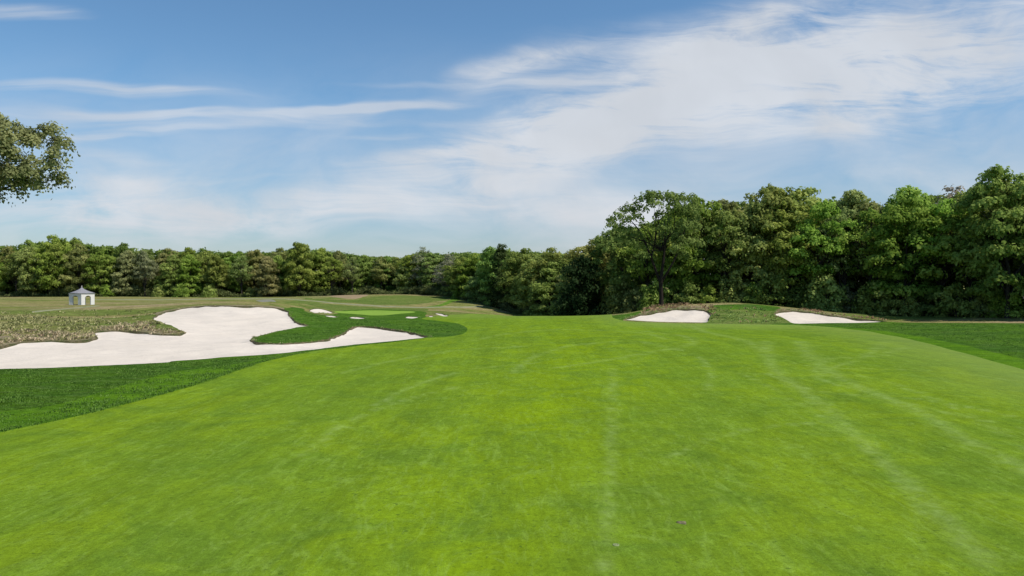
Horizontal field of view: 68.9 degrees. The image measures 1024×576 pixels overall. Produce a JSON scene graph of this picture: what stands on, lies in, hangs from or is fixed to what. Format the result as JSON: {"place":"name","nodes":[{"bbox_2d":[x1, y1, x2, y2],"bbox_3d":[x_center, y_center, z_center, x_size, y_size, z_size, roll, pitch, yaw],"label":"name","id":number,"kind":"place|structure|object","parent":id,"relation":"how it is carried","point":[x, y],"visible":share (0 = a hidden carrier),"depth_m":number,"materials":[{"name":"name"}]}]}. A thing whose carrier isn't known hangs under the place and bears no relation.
{"place":"outdoors","nodes":[
{"label":"outdoors","id":0,"kind":"place"},
{"bbox_2d":[32,298,482,312],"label":"path","id":1,"kind":"structure","parent":0,"point":[267,298],"depth_m":195.68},
{"bbox_2d":[332,295,367,298],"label":"bare ground","id":2,"kind":"structure","parent":0,"point":[349,296],"depth_m":225.25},
{"bbox_2d":[326,250,349,286],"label":"tree","id":3,"kind":"object","parent":2,"relation":"on","point":[337,254],"visible":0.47,"depth_m":264.06,"materials":[{"name":"green plant"}]},
{"bbox_2d":[341,257,362,292],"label":"tree","id":4,"kind":"object","parent":2,"relation":"on","point":[353,277],"visible":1,"depth_m":254.70,"materials":[{"name":"green plant"}]},
{"bbox_2d":[285,295,446,310],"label":"swale","id":5,"kind":"structure","parent":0,"point":[396,300],"depth_m":203.10,"materials":[{"name":"plant"}]},
{"bbox_2d":[335,310,413,314],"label":"putting green","id":6,"kind":"object","parent":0,"point":[373,312],"visible":0.95,"depth_m":148.03,"materials":[{"name":"green plant"}]},
{"bbox_2d":[0,305,853,345],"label":"bank","id":7,"kind":"structure","parent":0,"point":[157,313],"depth_m":113.60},
{"bbox_2d":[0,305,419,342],"bbox_3d":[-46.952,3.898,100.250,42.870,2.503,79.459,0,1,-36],"label":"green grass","id":8,"kind":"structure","parent":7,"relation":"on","point":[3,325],"depth_m":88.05,"materials":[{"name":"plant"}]},
{"bbox_2d":[0,305,431,345],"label":"long grass","id":9,"kind":"structure","parent":7,"relation":"on","point":[56,334],"depth_m":77.86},
{"bbox_2d":[0,314,1023,575],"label":"fairway","id":10,"kind":"structure","parent":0,"point":[486,444],"depth_m":24.51,"materials":[{"name":"green plant"}]},
{"bbox_2d":[0,304,1023,431],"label":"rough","id":11,"kind":"object","parent":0,"point":[395,319],"depth_m":63.04,"materials":[{"name":"plant"}]},
{"bbox_2d":[0,112,79,206],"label":"oak tree","id":12,"kind":"object","parent":11,"relation":"on","point":[12,176],"visible":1,"depth_m":39.55,"materials":[{"name":"green plant"}]},
{"bbox_2d":[0,305,427,368],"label":"bunker","id":13,"kind":"object","parent":11,"relation":"in","point":[215,331],"visible":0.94,"depth_m":72.42,"materials":[{"name":"sand"}]},
{"bbox_2d":[0,327,1023,431],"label":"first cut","id":14,"kind":"object","parent":11,"relation":"on","point":[1002,359],"visible":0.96,"depth_m":43.14,"materials":[{"name":"green plant"}]},
{"bbox_2d":[625,309,710,321],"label":"bunker","id":15,"kind":"object","parent":11,"relation":"in","point":[685,315],"visible":0.85,"depth_m":114.06,"materials":[{"name":"sand"}]},
{"bbox_2d":[774,310,884,323],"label":"bunker","id":16,"kind":"object","parent":11,"relation":"in","point":[800,317],"visible":0.8,"depth_m":111.86,"materials":[{"name":"sand"}]},
{"bbox_2d":[0,288,1023,337],"bbox_3d":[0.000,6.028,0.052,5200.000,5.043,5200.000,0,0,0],"label":"field","id":17,"kind":"structure","parent":0,"point":[13,306],"depth_m":128.29,"materials":[{"name":"green plant"}]},
{"bbox_2d":[68,286,94,304],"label":"gazebo","id":18,"kind":"object","parent":17,"relation":"on","point":[81,293],"visible":0.94,"depth_m":150.77,"materials":[{"name":"white paint"}]},
{"bbox_2d":[251,256,281,296],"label":"tree","id":19,"kind":"object","parent":17,"relation":"on","point":[263,276],"visible":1,"depth_m":254.23,"materials":[{"name":"green plant"}]},
{"bbox_2d":[603,190,706,305],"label":"oak tree","id":20,"kind":"object","parent":17,"relation":"on","point":[649,196],"visible":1,"depth_m":124.92,"materials":[{"name":"green plant"}]},
{"bbox_2d":[740,280,769,304],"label":"shrub","id":21,"kind":"object","parent":17,"relation":"on","point":[751,298],"visible":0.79,"depth_m":131.88,"materials":[{"name":"green plant"}]},
{"bbox_2d":[642,302,892,321],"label":"long grass","id":22,"kind":"structure","parent":17,"relation":"on","point":[685,304],"depth_m":118.02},
{"bbox_2d":[749,272,798,306],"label":"shrub","id":23,"kind":"object","parent":17,"relation":"on","point":[781,295],"visible":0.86,"depth_m":130.50,"materials":[{"name":"green plant"}]},
{"bbox_2d":[888,293,922,316],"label":"shrub","id":24,"kind":"object","parent":17,"relation":"on","point":[914,312],"visible":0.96,"depth_m":117.64,"materials":[{"name":"green plant"}]},
{"bbox_2d":[968,294,997,317],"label":"shrub","id":25,"kind":"object","parent":17,"relation":"on","point":[978,311],"visible":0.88,"depth_m":110.70,"materials":[{"name":"green plant"}]},
{"bbox_2d":[950,164,1023,317],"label":"oak tree","id":26,"kind":"object","parent":17,"relation":"on","point":[980,194],"visible":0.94,"depth_m":108.01,"materials":[{"name":"green plant"}]},
{"bbox_2d":[0,0,1023,258],"label":"sky","id":27,"kind":"structure","parent":0,"point":[376,128],"materials":[{"name":"blue"}]},
{"bbox_2d":[17,294,1023,316],"bbox_3d":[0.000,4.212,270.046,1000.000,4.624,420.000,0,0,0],"label":"woodland floor","id":28,"kind":"structure","parent":0,"point":[467,299],"depth_m":238.27,"materials":[{"name":"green plant"}]},
{"bbox_2d":[1,250,30,289],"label":"tree","id":29,"kind":"object","parent":28,"relation":"on","point":[10,262],"visible":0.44,"depth_m":262.92,"materials":[{"name":"green plant"}]},
{"bbox_2d":[8,246,50,291],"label":"oak tree","id":30,"kind":"object","parent":28,"relation":"on","point":[22,255],"visible":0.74,"depth_m":260.25,"materials":[{"name":"green plant"}]},
{"bbox_2d":[27,234,75,293],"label":"oak tree","id":31,"kind":"object","parent":28,"relation":"on","point":[50,280],"visible":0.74,"depth_m":260.50,"materials":[{"name":"green plant"}]},
{"bbox_2d":[42,242,70,296],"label":"tree","id":32,"kind":"object","parent":28,"relation":"on","point":[57,246],"visible":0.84,"depth_m":260.61,"materials":[{"name":"green plant"}]},
{"bbox_2d":[55,243,99,296],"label":"tree","id":33,"kind":"object","parent":28,"relation":"on","point":[76,282],"visible":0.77,"depth_m":261.27,"materials":[{"name":"green plant"}]},
{"bbox_2d":[81,251,120,292],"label":"oak tree","id":34,"kind":"object","parent":28,"relation":"on","point":[99,259],"visible":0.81,"depth_m":261.62,"materials":[{"name":"green plant"}]},
{"bbox_2d":[102,242,136,289],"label":"oak tree","id":35,"kind":"object","parent":28,"relation":"on","point":[120,249],"visible":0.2,"depth_m":267.81,"materials":[{"name":"green plant"}]},
{"bbox_2d":[109,250,142,296],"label":"tree","id":36,"kind":"object","parent":28,"relation":"on","point":[127,268],"visible":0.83,"depth_m":260.37,"materials":[{"name":"green plant"}]},
{"bbox_2d":[129,249,159,289],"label":"oak tree","id":37,"kind":"object","parent":28,"relation":"on","point":[149,284],"visible":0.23,"depth_m":268.99,"materials":[{"name":"green plant"}]},
{"bbox_2d":[131,251,160,296],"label":"tree","id":38,"kind":"object","parent":28,"relation":"on","point":[143,268],"visible":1,"depth_m":260.36,"materials":[{"name":"green plant"}]},
{"bbox_2d":[153,248,178,290],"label":"oak tree","id":39,"kind":"object","parent":28,"relation":"on","point":[161,258],"visible":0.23,"depth_m":269.53,"materials":[{"name":"green plant"}]},
{"bbox_2d":[153,254,183,296],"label":"tree","id":40,"kind":"object","parent":28,"relation":"on","point":[168,282],"visible":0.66,"depth_m":259.30,"materials":[{"name":"green plant"}]},
{"bbox_2d":[173,254,205,296],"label":"tree","id":41,"kind":"object","parent":28,"relation":"on","point":[190,262],"visible":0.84,"depth_m":259.99,"materials":[{"name":"green plant"}]},
{"bbox_2d":[193,250,223,287],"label":"oak tree","id":42,"kind":"object","parent":28,"relation":"on","point":[201,257],"visible":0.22,"depth_m":266.20,"materials":[{"name":"green plant"}]},
{"bbox_2d":[198,254,229,296],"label":"tree","id":43,"kind":"object","parent":28,"relation":"on","point":[211,274],"visible":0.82,"depth_m":259.87,"materials":[{"name":"green plant"}]},
{"bbox_2d":[220,253,252,292],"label":"oak tree","id":44,"kind":"object","parent":28,"relation":"on","point":[232,281],"visible":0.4,"depth_m":266.67,"materials":[{"name":"green plant"}]},
{"bbox_2d":[227,255,254,293],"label":"tree","id":45,"kind":"object","parent":28,"relation":"on","point":[245,277],"visible":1,"depth_m":261.07,"materials":[{"name":"green plant"}]},
{"bbox_2d":[240,249,265,291],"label":"oak tree","id":46,"kind":"object","parent":28,"relation":"on","point":[258,258],"visible":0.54,"depth_m":267.28,"materials":[{"name":"green plant"}]},
{"bbox_2d":[267,255,293,296],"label":"tree","id":47,"kind":"object","parent":28,"relation":"on","point":[278,260],"visible":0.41,"depth_m":258.93,"materials":[{"name":"green plant"}]},
{"bbox_2d":[281,241,316,295],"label":"oak tree","id":48,"kind":"object","parent":28,"relation":"on","point":[290,263],"visible":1,"depth_m":256.35,"materials":[{"name":"green plant"}]},
{"bbox_2d":[306,247,337,292],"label":"tree","id":49,"kind":"object","parent":28,"relation":"on","point":[319,254],"visible":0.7,"depth_m":264.39,"materials":[{"name":"green plant"}]},
{"bbox_2d":[320,256,344,295],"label":"tree","id":50,"kind":"object","parent":28,"relation":"on","point":[333,276],"visible":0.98,"depth_m":257.15,"materials":[{"name":"green plant"}]},
{"bbox_2d":[349,254,373,294],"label":"tree","id":51,"kind":"object","parent":28,"relation":"on","point":[363,271],"visible":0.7,"depth_m":261.15,"materials":[{"name":"green plant"}]},
{"bbox_2d":[370,256,397,289],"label":"tree","id":52,"kind":"object","parent":28,"relation":"on","point":[376,270],"visible":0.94,"depth_m":256.40,"materials":[{"name":"green plant"}]},
{"bbox_2d":[374,256,396,290],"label":"tree","id":53,"kind":"object","parent":28,"relation":"on","point":[388,287],"visible":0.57,"depth_m":258.78,"materials":[{"name":"green plant"}]},
{"bbox_2d":[391,263,417,292],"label":"tree","id":54,"kind":"object","parent":28,"relation":"on","point":[406,283],"visible":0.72,"depth_m":252.42,"materials":[{"name":"green plant"}]},
{"bbox_2d":[396,254,426,287],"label":"oak tree","id":55,"kind":"object","parent":28,"relation":"on","point":[409,258],"visible":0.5,"depth_m":253.34,"materials":[{"name":"green plant"}]},
{"bbox_2d":[408,246,433,293],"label":"tree","id":56,"kind":"object","parent":28,"relation":"on","point":[420,257],"visible":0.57,"depth_m":250.24,"materials":[{"name":"green plant"}]},
{"bbox_2d":[416,253,445,288],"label":"oak tree","id":57,"kind":"object","parent":28,"relation":"on","point":[429,278],"visible":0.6,"depth_m":246.74,"materials":[{"name":"green plant"}]},
{"bbox_2d":[432,253,457,287],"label":"tree","id":58,"kind":"object","parent":28,"relation":"on","point":[437,279],"visible":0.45,"depth_m":234.87,"materials":[{"name":"green plant"}]},
{"bbox_2d":[441,256,472,291],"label":"oak tree","id":59,"kind":"object","parent":28,"relation":"on","point":[453,277],"visible":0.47,"depth_m":223.75,"materials":[{"name":"green plant"}]},
{"bbox_2d":[455,253,483,297],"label":"tree","id":60,"kind":"object","parent":28,"relation":"on","point":[473,260],"visible":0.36,"depth_m":218.17,"materials":[{"name":"green plant"}]},
{"bbox_2d":[464,261,488,302],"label":"tree","id":61,"kind":"object","parent":28,"relation":"on","point":[473,282],"visible":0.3,"depth_m":205.70,"materials":[{"name":"green plant"}]},
{"bbox_2d":[475,246,514,306],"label":"tree","id":62,"kind":"object","parent":28,"relation":"on","point":[486,268],"visible":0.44,"depth_m":197.22,"materials":[{"name":"green plant"}]},
{"bbox_2d":[486,243,509,306],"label":"oak tree","id":63,"kind":"object","parent":28,"relation":"on","point":[502,254],"visible":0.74,"depth_m":194.83,"materials":[{"name":"green plant"}]},
{"bbox_2d":[0,183,1023,307],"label":"wood","id":64,"kind":"object","parent":28,"relation":"on","point":[345,284],"visible":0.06,"depth_m":268.84,"materials":[{"name":"green plant"}]},
{"bbox_2d":[0,284,1023,316],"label":"undergrowth","id":65,"kind":"object","parent":28,"relation":"on","point":[430,290],"visible":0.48,"depth_m":255.55,"materials":[{"name":"green plant"}]},
{"bbox_2d":[497,248,539,305],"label":"oak tree","id":66,"kind":"object","parent":28,"relation":"on","point":[522,257],"visible":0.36,"depth_m":186.71,"materials":[{"name":"green plant"}]},
{"bbox_2d":[509,255,552,308],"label":"oak tree","id":67,"kind":"object","parent":28,"relation":"on","point":[522,288],"visible":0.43,"depth_m":180.28,"materials":[{"name":"green plant"}]},
{"bbox_2d":[517,246,569,294],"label":"tree","id":68,"kind":"object","parent":28,"relation":"on","point":[553,256],"visible":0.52,"depth_m":177.45,"materials":[{"name":"green plant"}]},
{"bbox_2d":[522,259,567,315],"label":"tree","id":69,"kind":"object","parent":28,"relation":"on","point":[544,297],"visible":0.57,"depth_m":173.80,"materials":[{"name":"green plant"}]},
{"bbox_2d":[551,253,610,315],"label":"tree","id":70,"kind":"object","parent":28,"relation":"on","point":[577,304],"visible":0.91,"depth_m":149.75,"materials":[{"name":"green plant"}]},
{"bbox_2d":[561,239,614,306],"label":"oak tree","id":71,"kind":"object","parent":28,"relation":"on","point":[587,249],"visible":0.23,"depth_m":160.22,"materials":[{"name":"green plant"}]},
{"bbox_2d":[597,281,638,314],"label":"shrub","id":72,"kind":"object","parent":28,"relation":"on","point":[613,303],"visible":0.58,"depth_m":146.73,"materials":[{"name":"green plant"}]},
{"bbox_2d":[584,227,652,303],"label":"oak tree","id":73,"kind":"object","parent":28,"relation":"on","point":[609,245],"visible":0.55,"depth_m":149.66,"materials":[{"name":"green plant"}]},
{"bbox_2d":[617,287,642,312],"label":"shrub","id":74,"kind":"object","parent":28,"relation":"on","point":[629,306],"visible":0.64,"depth_m":143.79,"materials":[{"name":"green plant"}]},
{"bbox_2d":[614,226,672,294],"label":"tree","id":75,"kind":"object","parent":28,"relation":"on","point":[639,271],"visible":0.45,"depth_m":145.29,"materials":[{"name":"green plant"}]},
{"bbox_2d":[636,279,672,310],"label":"shrub","id":76,"kind":"object","parent":28,"relation":"on","point":[648,300],"visible":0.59,"depth_m":138.18,"materials":[{"name":"green plant"}]},
{"bbox_2d":[650,218,694,302],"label":"tree","id":77,"kind":"object","parent":28,"relation":"on","point":[657,258],"visible":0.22,"depth_m":141.69,"materials":[{"name":"green plant"}]},
{"bbox_2d":[671,281,703,303],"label":"shrub","id":78,"kind":"object","parent":28,"relation":"on","point":[688,288],"visible":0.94,"depth_m":135.08,"materials":[{"name":"green plant"}]},
{"bbox_2d":[645,195,735,297],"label":"oak tree","id":79,"kind":"object","parent":28,"relation":"on","point":[681,279],"visible":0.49,"depth_m":139.21,"materials":[{"name":"green plant"}]},
{"bbox_2d":[672,209,726,291],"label":"tree","id":80,"kind":"object","parent":28,"relation":"on","point":[702,220],"visible":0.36,"depth_m":139.51,"materials":[{"name":"green plant"}]},
{"bbox_2d":[698,285,721,303],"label":"shrub","id":81,"kind":"object","parent":28,"relation":"on","point":[705,299],"visible":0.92,"depth_m":134.57,"materials":[{"name":"green plant"}]},
{"bbox_2d":[702,198,743,290],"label":"tree","id":82,"kind":"object","parent":28,"relation":"on","point":[725,205],"visible":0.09,"depth_m":146.09,"materials":[{"name":"green plant"}]},
{"bbox_2d":[702,210,755,289],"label":"tree","id":83,"kind":"object","parent":28,"relation":"on","point":[727,217],"visible":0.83,"depth_m":136.23,"materials":[{"name":"green plant"}]},
{"bbox_2d":[715,274,752,302],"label":"shrub","id":84,"kind":"object","parent":28,"relation":"on","point":[728,296],"visible":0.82,"depth_m":134.19,"materials":[{"name":"green plant"}]},
{"bbox_2d":[718,201,795,296],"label":"oak tree","id":85,"kind":"object","parent":28,"relation":"on","point":[740,268],"visible":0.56,"depth_m":134.63,"materials":[{"name":"green plant"}]},
{"bbox_2d":[716,183,800,286],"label":"oak tree","id":86,"kind":"object","parent":28,"relation":"on","point":[768,193],"visible":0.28,"depth_m":135.94,"materials":[{"name":"green plant"}]},
{"bbox_2d":[746,187,813,291],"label":"oak tree","id":87,"kind":"object","parent":28,"relation":"on","point":[786,190],"visible":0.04,"depth_m":136.42,"materials":[{"name":"green plant"}]},
{"bbox_2d":[748,199,840,306],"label":"oak tree","id":88,"kind":"object","parent":28,"relation":"on","point":[781,245],"visible":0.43,"depth_m":131.12,"materials":[{"name":"green plant"}]},
{"bbox_2d":[784,282,814,307],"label":"shrub","id":89,"kind":"object","parent":28,"relation":"on","point":[796,304],"visible":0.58,"depth_m":129.90,"materials":[{"name":"green plant"}]},
{"bbox_2d":[765,186,859,295],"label":"oak tree","id":90,"kind":"object","parent":28,"relation":"on","point":[805,194],"visible":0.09,"depth_m":136.08,"materials":[{"name":"green plant"}]},
{"bbox_2d":[784,200,857,290],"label":"tree","id":91,"kind":"object","parent":28,"relation":"on","point":[823,208],"visible":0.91,"depth_m":127.92,"materials":[{"name":"green plant"}]},
{"bbox_2d":[801,273,851,311],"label":"shrub","id":92,"kind":"object","parent":28,"relation":"on","point":[816,301],"visible":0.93,"depth_m":125.36,"materials":[{"name":"green plant"}]},
{"bbox_2d":[815,206,867,295],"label":"tree","id":93,"kind":"object","parent":28,"relation":"on","point":[838,261],"visible":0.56,"depth_m":128.96,"materials":[{"name":"green plant"}]},
{"bbox_2d":[815,189,871,302],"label":"tree","id":94,"kind":"object","parent":28,"relation":"on","point":[852,198],"visible":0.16,"depth_m":133.34,"materials":[{"name":"green plant"}]},
{"bbox_2d":[834,287,858,312],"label":"shrub","id":95,"kind":"object","parent":28,"relation":"on","point":[850,294],"visible":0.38,"depth_m":126.47,"materials":[{"name":"green plant"}]},
{"bbox_2d":[850,280,897,315],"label":"shrub","id":96,"kind":"object","parent":28,"relation":"on","point":[867,305],"visible":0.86,"depth_m":120.68,"materials":[{"name":"green plant"}]},
{"bbox_2d":[838,207,912,286],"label":"tree","id":97,"kind":"object","parent":28,"relation":"on","point":[871,213],"visible":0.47,"depth_m":125.64,"materials":[{"name":"green plant"}]},
{"bbox_2d":[840,200,910,278],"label":"tree","id":98,"kind":"object","parent":28,"relation":"on","point":[873,205],"visible":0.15,"depth_m":128.92,"materials":[{"name":"green plant"}]},
{"bbox_2d":[859,185,954,306],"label":"tree","id":99,"kind":"object","parent":28,"relation":"on","point":[910,192],"visible":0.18,"depth_m":125.33,"materials":[{"name":"green plant"}]},
{"bbox_2d":[858,197,965,313],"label":"oak tree","id":100,"kind":"object","parent":28,"relation":"on","point":[899,213],"visible":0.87,"depth_m":118.56,"materials":[{"name":"green plant"}]},
{"bbox_2d":[912,290,943,315],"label":"shrub","id":101,"kind":"object","parent":28,"relation":"on","point":[930,298],"visible":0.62,"depth_m":117.22,"materials":[{"name":"green plant"}]},
{"bbox_2d":[905,198,993,301],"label":"tree","id":102,"kind":"object","parent":28,"relation":"on","point":[943,208],"visible":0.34,"depth_m":118.29,"materials":[{"name":"green plant"}]},
{"bbox_2d":[928,282,980,318],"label":"shrub","id":103,"kind":"object","parent":28,"relation":"on","point":[961,306],"visible":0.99,"depth_m":112.87,"materials":[{"name":"green plant"}]},
{"bbox_2d":[932,207,992,315],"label":"tree","id":104,"kind":"object","parent":28,"relation":"on","point":[951,251],"visible":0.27,"depth_m":114.95,"materials":[{"name":"green plant"}]},
{"bbox_2d":[937,188,1017,307],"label":"oak tree","id":105,"kind":"object","parent":28,"relation":"on","point":[958,195],"visible":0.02,"depth_m":121.38,"materials":[{"name":"green plant"}]},
{"bbox_2d":[965,178,1023,291],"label":"tree","id":106,"kind":"object","parent":28,"relation":"on","point":[989,239],"visible":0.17,"depth_m":110.66,"materials":[{"name":"green plant"}]},
{"bbox_2d":[981,286,1023,318],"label":"shrub","id":107,"kind":"object","parent":28,"relation":"on","point":[997,307],"visible":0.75,"depth_m":108.72,"materials":[{"name":"green plant"}]},
{"bbox_2d":[991,195,1023,276],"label":"tree","id":108,"kind":"object","parent":28,"relation":"on","point":[1009,237],"visible":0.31,"depth_m":109.16,"materials":[{"name":"green plant"}]},
{"bbox_2d":[702,307,790,323],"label":"mound","id":109,"kind":"object","parent":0,"point":[723,312],"visible":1,"depth_m":111.07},
{"bbox_2d":[319,306,852,322],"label":"green grass","id":110,"kind":"structure","parent":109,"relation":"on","point":[764,319],"depth_m":112.90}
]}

